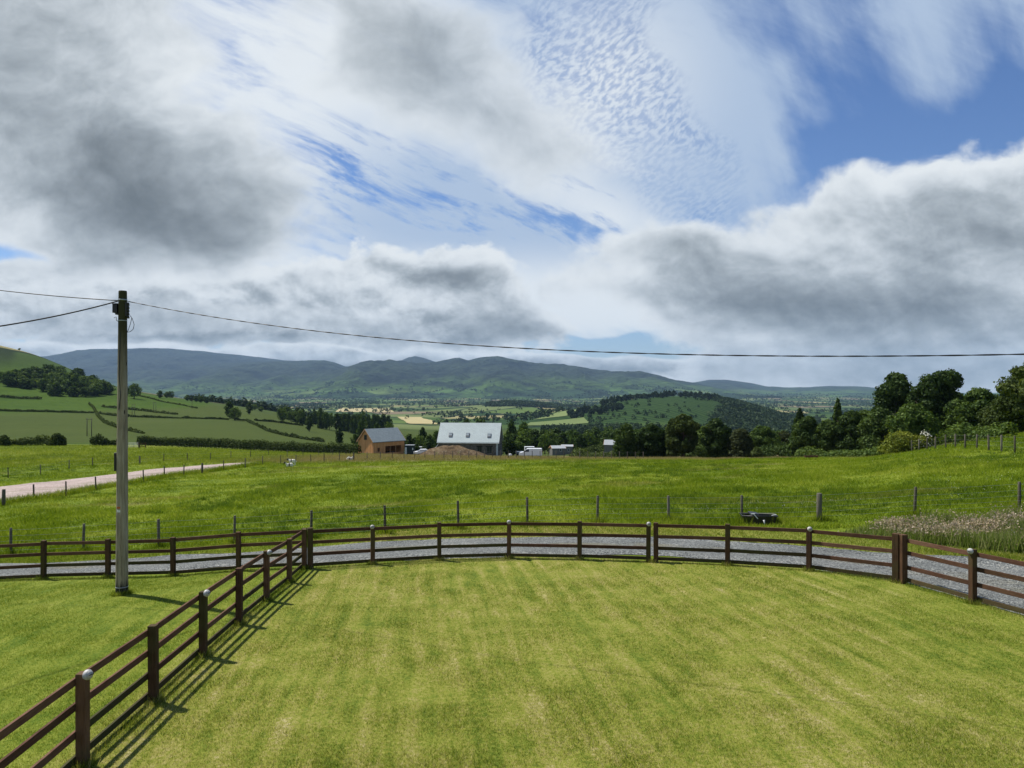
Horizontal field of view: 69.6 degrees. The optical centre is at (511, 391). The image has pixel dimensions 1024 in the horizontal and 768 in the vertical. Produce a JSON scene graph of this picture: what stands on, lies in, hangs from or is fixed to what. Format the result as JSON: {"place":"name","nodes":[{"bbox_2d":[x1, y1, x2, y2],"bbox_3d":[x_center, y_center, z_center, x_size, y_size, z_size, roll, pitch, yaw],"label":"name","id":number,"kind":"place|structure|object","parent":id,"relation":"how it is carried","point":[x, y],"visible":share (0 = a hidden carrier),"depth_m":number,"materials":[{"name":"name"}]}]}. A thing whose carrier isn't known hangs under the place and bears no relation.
{"place":"outdoors","nodes":[
{"label":"outdoors","id":0,"kind":"place"},
{"bbox_2d":[0,462,248,498],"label":"farm track","id":1,"kind":"structure","parent":0,"point":[42,487],"depth_m":69.48,"materials":[{"name":"beige gravel"}]},
{"bbox_2d":[41,348,347,376],"bbox_3d":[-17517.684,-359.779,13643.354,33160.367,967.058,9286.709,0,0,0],"label":"mountains","id":2,"kind":"structure","parent":0,"point":[96,361],"depth_m":12386.51,"materials":[{"name":"green plant"}]},
{"bbox_2d":[95,360,345,397],"bbox_3d":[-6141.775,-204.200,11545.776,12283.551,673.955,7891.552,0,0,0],"label":"mountains","id":3,"kind":"structure","parent":0,"point":[281,375],"depth_m":9418.06,"materials":[{"name":"green plant"}]},
{"bbox_2d":[336,408,393,411],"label":"crop field","id":4,"kind":"structure","parent":0,"point":[360,409],"depth_m":2696.17,"materials":[{"name":"beige plant"}]},
{"bbox_2d":[356,427,405,453],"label":"timber barn","id":5,"kind":"structure","parent":0,"point":[385,440],"depth_m":203.72,"materials":[{"name":"brown wood"}]},
{"bbox_2d":[399,356,434,362],"bbox_3d":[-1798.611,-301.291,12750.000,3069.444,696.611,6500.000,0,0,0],"label":"mountains","id":6,"kind":"structure","parent":0,"point":[416,359],"depth_m":12638.95,"materials":[{"name":"blue"}]},
{"bbox_2d":[398,417,436,423],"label":"crop field","id":7,"kind":"structure","parent":0,"point":[415,420],"depth_m":1543.91,"materials":[{"name":"beige plant"}]},
{"bbox_2d":[0,346,943,455],"bbox_3d":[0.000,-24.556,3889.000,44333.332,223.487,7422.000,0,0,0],"label":"hills","id":8,"kind":"structure","parent":0,"point":[74,428],"depth_m":646.21,"materials":[{"name":"green plant"}]},
{"bbox_2d":[17,378,33,388],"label":"broadleaf tree","id":9,"kind":"object","parent":8,"relation":"on","point":[27,385],"visible":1,"depth_m":680.66,"materials":[{"name":"green plant"}]},
{"bbox_2d":[0,408,93,412],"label":"hedge","id":10,"kind":"object","parent":8,"relation":"on","point":[33,410],"visible":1,"depth_m":496.69,"materials":[{"name":"green plant"}]},
{"bbox_2d":[46,381,65,395],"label":"broadleaf tree","id":11,"kind":"object","parent":8,"relation":"on","point":[58,388],"visible":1,"depth_m":649.84,"materials":[{"name":"green plant"}]},
{"bbox_2d":[66,386,79,396],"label":"broadleaf tree","id":12,"kind":"object","parent":8,"relation":"on","point":[71,391],"visible":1,"depth_m":655.86,"materials":[{"name":"green plant"}]},
{"bbox_2d":[77,387,93,396],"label":"broadleaf tree","id":13,"kind":"object","parent":8,"relation":"on","point":[87,391],"visible":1,"depth_m":662.66,"materials":[{"name":"green plant"}]},
{"bbox_2d":[88,402,144,433],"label":"hedge","id":14,"kind":"object","parent":8,"relation":"on","point":[107,422],"visible":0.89,"depth_m":386.73,"materials":[{"name":"green plant"}]},
{"bbox_2d":[128,383,141,398],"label":"broadleaf tree","id":15,"kind":"object","parent":8,"relation":"on","point":[133,387],"visible":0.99,"depth_m":698.35,"materials":[{"name":"green plant"}]},
{"bbox_2d":[101,405,178,414],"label":"hedge","id":16,"kind":"object","parent":8,"relation":"on","point":[147,410],"visible":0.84,"depth_m":550.01,"materials":[{"name":"green plant"}]},
{"bbox_2d":[98,411,228,419],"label":"hedge","id":17,"kind":"object","parent":8,"relation":"on","point":[144,416],"visible":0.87,"depth_m":478.90,"materials":[{"name":"green plant"}]},
{"bbox_2d":[228,407,241,419],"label":"broadleaf tree","id":18,"kind":"object","parent":8,"relation":"on","point":[235,410],"visible":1,"depth_m":499.24,"materials":[{"name":"green plant"}]},
{"bbox_2d":[193,394,290,412],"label":"woodland","id":19,"kind":"object","parent":8,"relation":"on","point":[243,403],"visible":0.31,"depth_m":976.80,"materials":[{"name":"green plant"}]},
{"bbox_2d":[235,418,324,441],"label":"hedge","id":20,"kind":"object","parent":8,"relation":"on","point":[293,435],"visible":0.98,"depth_m":358.11,"materials":[{"name":"green plant"}]},
{"bbox_2d":[321,411,331,429],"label":"broadleaf tree","id":21,"kind":"object","parent":8,"relation":"on","point":[325,422],"visible":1,"depth_m":558.79,"materials":[{"name":"green plant"}]},
{"bbox_2d":[349,415,357,433],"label":"broadleaf tree","id":22,"kind":"object","parent":8,"relation":"on","point":[353,424],"visible":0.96,"depth_m":565.01,"materials":[{"name":"green plant"}]},
{"bbox_2d":[436,423,503,455],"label":"stone house","id":23,"kind":"structure","parent":8,"relation":"on","point":[482,437],"depth_m":203.22,"materials":[{"name":"white stone"}]},
{"bbox_2d":[128,380,875,398],"bbox_3d":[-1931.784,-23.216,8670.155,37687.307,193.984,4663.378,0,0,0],"label":"woodland","id":24,"kind":"object","parent":8,"relation":"on","point":[600,391],"visible":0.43,"depth_m":7050.21,"materials":[{"name":"green plant"}]},
{"bbox_2d":[502,435,515,454],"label":"broadleaf tree","id":25,"kind":"object","parent":8,"relation":"on","point":[507,443],"visible":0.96,"depth_m":213.22,"materials":[{"name":"green plant"}]},
{"bbox_2d":[512,435,531,453],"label":"broadleaf tree","id":26,"kind":"object","parent":8,"relation":"on","point":[521,441],"visible":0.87,"depth_m":214.71,"materials":[{"name":"green plant"}]},
{"bbox_2d":[484,399,561,408],"bbox_3d":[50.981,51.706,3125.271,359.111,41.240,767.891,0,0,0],"label":"woodland","id":27,"kind":"object","parent":8,"relation":"on","point":[520,403],"visible":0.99,"depth_m":2786.15,"materials":[{"name":"green plant"}]},
{"bbox_2d":[517,428,534,445],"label":"broadleaf tree","id":28,"kind":"object","parent":8,"relation":"on","point":[523,432],"visible":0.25,"depth_m":289.11,"materials":[{"name":"green plant"}]},
{"bbox_2d":[527,429,542,447],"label":"broadleaf tree","id":29,"kind":"object","parent":8,"relation":"on","point":[535,434],"visible":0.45,"depth_m":293.77,"materials":[{"name":"green plant"}]},
{"bbox_2d":[538,433,552,453],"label":"broadleaf tree","id":30,"kind":"object","parent":8,"relation":"on","point":[546,439],"visible":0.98,"depth_m":265.41,"materials":[{"name":"green plant"}]},
{"bbox_2d":[183,396,918,425],"bbox_3d":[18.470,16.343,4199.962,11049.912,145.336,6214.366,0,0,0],"label":"woodland","id":31,"kind":"object","parent":8,"relation":"on","point":[524,415],"visible":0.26,"depth_m":3581.11,"materials":[{"name":"green plant"}]},
{"bbox_2d":[549,445,565,454],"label":"garden shed","id":32,"kind":"structure","parent":8,"relation":"on","point":[560,449],"depth_m":196.53,"materials":[{"name":"grey wood"}]},
{"bbox_2d":[555,432,569,444],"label":"broadleaf tree","id":33,"kind":"object","parent":8,"relation":"on","point":[561,437],"visible":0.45,"depth_m":298.17,"materials":[{"name":"green plant"}]},
{"bbox_2d":[573,434,589,448],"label":"broadleaf tree","id":34,"kind":"object","parent":8,"relation":"on","point":[581,438],"visible":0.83,"depth_m":277.63,"materials":[{"name":"green plant"}]},
{"bbox_2d":[559,442,603,453],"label":"hedge","id":35,"kind":"object","parent":8,"relation":"on","point":[597,448],"visible":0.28,"depth_m":221.84,"materials":[{"name":"green plant"}]},
{"bbox_2d":[582,431,598,448],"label":"broadleaf tree","id":36,"kind":"object","parent":8,"relation":"on","point":[590,438],"visible":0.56,"depth_m":293.20,"materials":[{"name":"green plant"}]},
{"bbox_2d":[603,440,614,453],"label":"garden shed","id":37,"kind":"structure","parent":8,"relation":"on","point":[608,444],"depth_m":204.85,"materials":[{"name":"grey wood"}]},
{"bbox_2d":[587,396,715,424],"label":"woodland","id":38,"kind":"object","parent":8,"relation":"on","point":[590,420],"visible":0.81,"depth_m":1273.53,"materials":[{"name":"green plant"}]},
{"bbox_2d":[540,422,789,433],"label":"woodland","id":39,"kind":"object","parent":8,"relation":"on","point":[580,427],"visible":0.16,"depth_m":1065.37,"materials":[{"name":"green plant"}]},
{"bbox_2d":[702,395,821,432],"bbox_3d":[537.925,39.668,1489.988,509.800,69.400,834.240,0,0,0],"label":"woodland","id":40,"kind":"object","parent":8,"relation":"on","point":[732,413],"visible":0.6,"depth_m":1361.17,"materials":[{"name":"green plant"}]},
{"bbox_2d":[369,390,583,398],"bbox_3d":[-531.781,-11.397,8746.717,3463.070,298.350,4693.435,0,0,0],"label":"mountains","id":41,"kind":"structure","parent":0,"point":[434,393],"depth_m":6589.47,"materials":[{"name":"green plant"}]},
{"bbox_2d":[0,556,1023,767],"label":"lawn","id":42,"kind":"structure","parent":0,"point":[483,568],"depth_m":12.70,"materials":[{"name":"green plant"}]},
{"bbox_2d":[112,290,133,592],"bbox_3d":[-9.779,1.488,18.559,0.514,8.050,0.299,0,0,-23],"label":"telegraph pole","id":43,"kind":"object","parent":42,"relation":"on","point":[120,308],"visible":0.98,"depth_m":18.45,"materials":[{"name":"grey wood"}]},
{"bbox_2d":[0,301,117,326],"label":"overhead cable","id":44,"kind":"object","parent":43,"relation":"attached to","point":[57,315],"visible":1,"depth_m":16.92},
{"bbox_2d":[0,290,117,300],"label":"overhead cable","id":45,"kind":"object","parent":43,"relation":"attached to","point":[59,296],"visible":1,"depth_m":19.09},
{"bbox_2d":[127,301,1023,356],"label":"overhead cable","id":46,"kind":"object","parent":43,"relation":"attached to","point":[626,352],"visible":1,"depth_m":12.30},
{"bbox_2d":[0,529,306,767],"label":"post and rail fence","id":47,"kind":"object","parent":42,"relation":"on","point":[84,720],"visible":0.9,"depth_m":11.31,"materials":[{"name":"brown wood"}]},
{"bbox_2d":[0,528,306,578],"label":"post and rail fence","id":48,"kind":"object","parent":42,"relation":"on","point":[43,554],"visible":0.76,"depth_m":22.53,"materials":[{"name":"brown wood"}]},
{"bbox_2d":[307,520,650,568],"bbox_3d":[-0.975,4.741,22.669,10.290,1.624,1.415,0,0,-1],"label":"post and rail fence","id":49,"kind":"object","parent":42,"relation":"on","point":[372,539],"visible":0.91,"depth_m":22.83,"materials":[{"name":"brown wood"}]},
{"bbox_2d":[36,554,983,767],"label":"post tufts","id":50,"kind":"object","parent":42,"relation":"on","point":[91,762],"visible":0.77,"depth_m":17.77,"materials":[{"name":"green plant"}]},
{"bbox_2d":[653,522,899,582],"bbox_3d":[7.151,4.468,20.547,6.604,1.819,0.734,0,0,34],"label":"post and rail fence","id":51,"kind":"object","parent":42,"relation":"on","point":[809,543],"visible":0.9,"depth_m":20.57,"materials":[{"name":"brown wood"}]},
{"bbox_2d":[899,534,1023,613],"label":"post and rail fence","id":52,"kind":"object","parent":42,"relation":"on","point":[970,566],"visible":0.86,"depth_m":16.63,"materials":[{"name":"brown wood"}]},
{"bbox_2d":[0,537,1023,614],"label":"gravel drive","id":53,"kind":"structure","parent":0,"point":[982,578],"depth_m":23.94,"materials":[{"name":"grey gravel"}]},
{"bbox_2d":[0,435,1023,577],"bbox_3d":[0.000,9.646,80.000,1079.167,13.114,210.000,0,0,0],"label":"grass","id":54,"kind":"structure","parent":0,"point":[357,503],"depth_m":49.30,"materials":[{"name":"green plant"}]},
{"bbox_2d":[0,435,11,445],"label":"bush","id":55,"kind":"object","parent":54,"relation":"on","point":[4,440],"visible":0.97,"depth_m":157.51,"materials":[{"name":"green plant"}]},
{"bbox_2d":[10,434,50,445],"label":"hedge","id":56,"kind":"object","parent":54,"relation":"on","point":[37,440],"visible":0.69,"depth_m":163.44,"materials":[{"name":"green plant"}]},
{"bbox_2d":[48,433,67,445],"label":"bush","id":57,"kind":"object","parent":54,"relation":"on","point":[58,439],"visible":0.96,"depth_m":164.31,"materials":[{"name":"green plant"}]},
{"bbox_2d":[89,433,116,445],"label":"hedge","id":58,"kind":"object","parent":54,"relation":"on","point":[94,439],"visible":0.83,"depth_m":170.36,"materials":[{"name":"green plant"}]},
{"bbox_2d":[0,460,260,503],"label":"track side grass","id":59,"kind":"structure","parent":54,"relation":"on","point":[87,488],"depth_m":62.99,"materials":[{"name":"green plant"}]},
{"bbox_2d":[0,456,262,505],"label":"wire fence","id":60,"kind":"object","parent":54,"relation":"on","point":[4,495],"visible":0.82,"depth_m":56.36,"materials":[{"name":"grey metal"}]},
{"bbox_2d":[5,449,268,477],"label":"wire fence","id":61,"kind":"object","parent":54,"relation":"on","point":[129,462],"visible":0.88,"depth_m":95.23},
{"bbox_2d":[136,435,361,453],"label":"hedge","id":62,"kind":"object","parent":54,"relation":"on","point":[191,441],"visible":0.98,"depth_m":170.78,"materials":[{"name":"green plant"}]},
{"bbox_2d":[420,445,487,455],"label":"soil heap","id":63,"kind":"object","parent":54,"relation":"on","point":[459,449],"visible":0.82,"depth_m":180.17,"materials":[{"name":"brown soil"}]},
{"bbox_2d":[280,450,643,462],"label":"wire fence","id":64,"kind":"object","parent":54,"relation":"on","point":[452,455],"visible":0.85,"depth_m":105.95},
{"bbox_2d":[0,431,1023,556],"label":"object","id":65,"kind":"object","parent":54,"relation":"on","point":[601,488],"visible":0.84,"depth_m":46.60,"materials":[{"name":"green plant"}]},
{"bbox_2d":[0,432,1023,543],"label":"tussocks","id":66,"kind":"object","parent":54,"relation":"on","point":[467,491],"visible":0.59,"depth_m":38.07,"materials":[{"name":"green plant"}]},
{"bbox_2d":[0,499,1023,554],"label":"stake tufts","id":67,"kind":"object","parent":54,"relation":"on","point":[605,520],"visible":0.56,"depth_m":29.05,"materials":[{"name":"green plant"}]},
{"bbox_2d":[1,482,1023,552],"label":"wire fence","id":68,"kind":"object","parent":54,"relation":"on","point":[819,504],"visible":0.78,"depth_m":29.24,"materials":[{"name":"grey metal"}]},
{"bbox_2d":[519,448,541,455],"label":"white van","id":69,"kind":"object","parent":54,"relation":"on","point":[537,451],"visible":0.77,"depth_m":170.85,"materials":[{"name":"paint"}]},
{"bbox_2d":[569,448,614,456],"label":"hedge","id":70,"kind":"object","parent":54,"relation":"on","point":[591,454],"visible":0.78,"depth_m":156.81,"materials":[{"name":"green plant"}]},
{"bbox_2d":[612,422,638,456],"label":"broadleaf tree","id":71,"kind":"object","parent":54,"relation":"on","point":[624,436],"visible":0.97,"depth_m":144.71,"materials":[{"name":"green plant"}]},
{"bbox_2d":[635,423,666,456],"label":"broadleaf tree","id":72,"kind":"object","parent":54,"relation":"on","point":[650,438],"visible":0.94,"depth_m":145.17,"materials":[{"name":"green plant"}]},
{"bbox_2d":[665,418,677,456],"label":"broadleaf tree","id":73,"kind":"object","parent":54,"relation":"on","point":[671,452],"visible":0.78,"depth_m":142.38,"materials":[{"name":"green plant"}]},
{"bbox_2d":[665,413,700,456],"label":"broadleaf tree","id":74,"kind":"object","parent":54,"relation":"on","point":[684,426],"visible":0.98,"depth_m":141.63,"materials":[{"name":"green plant"}]},
{"bbox_2d":[616,440,788,457],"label":"hedge","id":75,"kind":"object","parent":54,"relation":"on","point":[699,452],"visible":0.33,"depth_m":143.94,"materials":[{"name":"green plant"}]},
{"bbox_2d":[700,418,731,457],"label":"broadleaf tree","id":76,"kind":"object","parent":54,"relation":"on","point":[717,433],"visible":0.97,"depth_m":144.48,"materials":[{"name":"green plant"}]},
{"bbox_2d":[727,428,754,457],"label":"bush","id":77,"kind":"object","parent":54,"relation":"on","point":[742,444],"visible":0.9,"depth_m":141.65,"materials":[{"name":"green plant"}]},
{"bbox_2d":[750,447,763,457],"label":"bush","id":78,"kind":"object","parent":54,"relation":"on","point":[756,452],"visible":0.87,"depth_m":139.54,"materials":[{"name":"green plant"}]},
{"bbox_2d":[739,511,777,524],"bbox_3d":[9.597,4.925,28.660,1.372,0.480,0.781,0,0,8],"label":"water trough","id":79,"kind":"object","parent":54,"relation":"on","point":[765,518],"visible":0.84,"depth_m":28.43,"materials":[{"name":"plastic"}]},
{"bbox_2d":[748,426,781,455],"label":"broadleaf tree","id":80,"kind":"object","parent":54,"relation":"on","point":[761,436],"visible":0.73,"depth_m":148.35,"materials":[{"name":"green plant"}]},
{"bbox_2d":[777,431,790,455],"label":"broadleaf tree","id":81,"kind":"object","parent":54,"relation":"on","point":[784,436],"visible":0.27,"depth_m":150.67,"materials":[{"name":"green plant"}]},
{"bbox_2d":[783,407,804,456],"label":"conifer tree","id":82,"kind":"object","parent":54,"relation":"on","point":[799,415],"visible":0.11,"depth_m":135.90,"materials":[{"name":"green plant"}]},
{"bbox_2d":[788,415,820,456],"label":"broadleaf tree","id":83,"kind":"object","parent":54,"relation":"on","point":[803,435],"visible":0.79,"depth_m":120.70,"materials":[{"name":"green plant"}]},
{"bbox_2d":[812,419,840,455],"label":"broadleaf tree","id":84,"kind":"object","parent":54,"relation":"on","point":[824,429],"visible":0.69,"depth_m":118.61,"materials":[{"name":"green plant"}]},
{"bbox_2d":[832,398,841,422],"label":"conifer tree","id":85,"kind":"object","parent":54,"relation":"on","point":[837,411],"visible":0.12,"depth_m":129.60,"materials":[{"name":"green plant"}]},
{"bbox_2d":[794,446,886,457],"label":"hedge","id":86,"kind":"object","parent":54,"relation":"on","point":[821,452],"visible":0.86,"depth_m":107.03,"materials":[{"name":"green plant"}]},
{"bbox_2d":[832,410,865,453],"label":"broadleaf tree","id":87,"kind":"object","parent":54,"relation":"on","point":[845,433],"visible":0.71,"depth_m":116.81,"materials":[{"name":"green plant"}]},
{"bbox_2d":[855,406,898,455],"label":"broadleaf tree","id":88,"kind":"object","parent":54,"relation":"on","point":[871,436],"visible":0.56,"depth_m":112.77,"materials":[{"name":"green plant"}]},
{"bbox_2d":[871,371,913,414],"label":"broadleaf tree","id":89,"kind":"object","parent":54,"relation":"on","point":[893,390],"visible":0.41,"depth_m":126.64,"materials":[{"name":"green plant"}]},
{"bbox_2d":[877,429,922,453],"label":"bush","id":90,"kind":"object","parent":54,"relation":"on","point":[899,441],"visible":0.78,"depth_m":82.92,"materials":[{"name":"green plant"}]},
{"bbox_2d":[884,402,942,445],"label":"broadleaf tree","id":91,"kind":"object","parent":54,"relation":"on","point":[916,419],"visible":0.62,"depth_m":101.85,"materials":[{"name":"green plant"}]},
{"bbox_2d":[916,430,934,448],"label":"bush","id":92,"kind":"object","parent":54,"relation":"on","point":[923,437],"visible":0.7,"depth_m":82.40,"materials":[{"name":"green plant"}]},
{"bbox_2d":[905,368,964,427],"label":"broadleaf tree","id":93,"kind":"object","parent":54,"relation":"on","point":[933,392],"visible":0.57,"depth_m":113.73,"materials":[{"name":"green plant"}]},
{"bbox_2d":[936,398,983,442],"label":"broadleaf tree","id":94,"kind":"object","parent":54,"relation":"on","point":[952,416],"visible":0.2,"depth_m":111.17,"materials":[{"name":"green plant"}]},
{"bbox_2d":[908,434,1021,452],"bbox_3d":[40.419,5.210,68.071,0.938,4.410,37.245,0,0,14],"label":"wire fence","id":95,"kind":"object","parent":54,"relation":"on","point":[1001,442],"visible":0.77,"depth_m":60.96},
{"bbox_2d":[934,422,1018,446],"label":"hedge","id":96,"kind":"object","parent":54,"relation":"on","point":[999,430],"visible":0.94,"depth_m":82.24,"materials":[{"name":"green plant"}]},
{"bbox_2d":[954,387,1000,435],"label":"broadleaf tree","id":97,"kind":"object","parent":54,"relation":"on","point":[976,398],"visible":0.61,"depth_m":107.23,"materials":[{"name":"green plant"}]},
{"bbox_2d":[975,405,1022,435],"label":"broadleaf tree","id":98,"kind":"object","parent":54,"relation":"on","point":[985,417],"visible":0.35,"depth_m":97.31,"materials":[{"name":"green plant"}]},
{"bbox_2d":[989,375,1023,430],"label":"broadleaf tree","id":99,"kind":"object","parent":54,"relation":"on","point":[1003,407],"visible":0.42,"depth_m":92.05,"materials":[{"name":"green plant"}]},
{"bbox_2d":[995,363,1023,415],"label":"broadleaf tree","id":100,"kind":"object","parent":54,"relation":"on","point":[1017,372],"visible":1,"depth_m":70.62,"materials":[{"name":"green plant"}]},
{"bbox_2d":[0,0,1023,392],"label":"sky","id":101,"kind":"structure","parent":0,"point":[781,178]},
{"bbox_2d":[0,525,1023,562],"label":"verge","id":102,"kind":"structure","parent":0,"point":[629,531],"depth_m":27.20,"materials":[{"name":"green plant"}]},
{"bbox_2d":[836,504,1023,553],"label":"tall grass","id":103,"kind":"structure","parent":102,"relation":"on","point":[1002,541],"depth_m":22.88,"materials":[{"name":"green plant"}]},
{"bbox_2d":[838,502,1023,544],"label":"seed heads","id":104,"kind":"object","parent":103,"relation":"attached to","point":[952,524],"visible":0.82,"depth_m":23.83,"materials":[{"name":"beige plant"}]},
{"bbox_2d":[275,356,764,398],"bbox_3d":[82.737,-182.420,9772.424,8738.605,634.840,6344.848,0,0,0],"label":"mountains","id":105,"kind":"structure","parent":0,"point":[481,373],"depth_m":7780.67,"materials":[{"name":"green plant"}]},
{"bbox_2d":[528,417,587,424],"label":"crop field","id":106,"kind":"structure","parent":0,"point":[575,420],"depth_m":1270.35,"materials":[{"name":"plant"}]},
{"bbox_2d":[693,380,999,397],"bbox_3d":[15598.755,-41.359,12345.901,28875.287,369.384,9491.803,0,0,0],"label":"mountains","id":107,"kind":"structure","parent":0,"point":[756,389],"depth_m":10832.79,"materials":[{"name":"green plant"}]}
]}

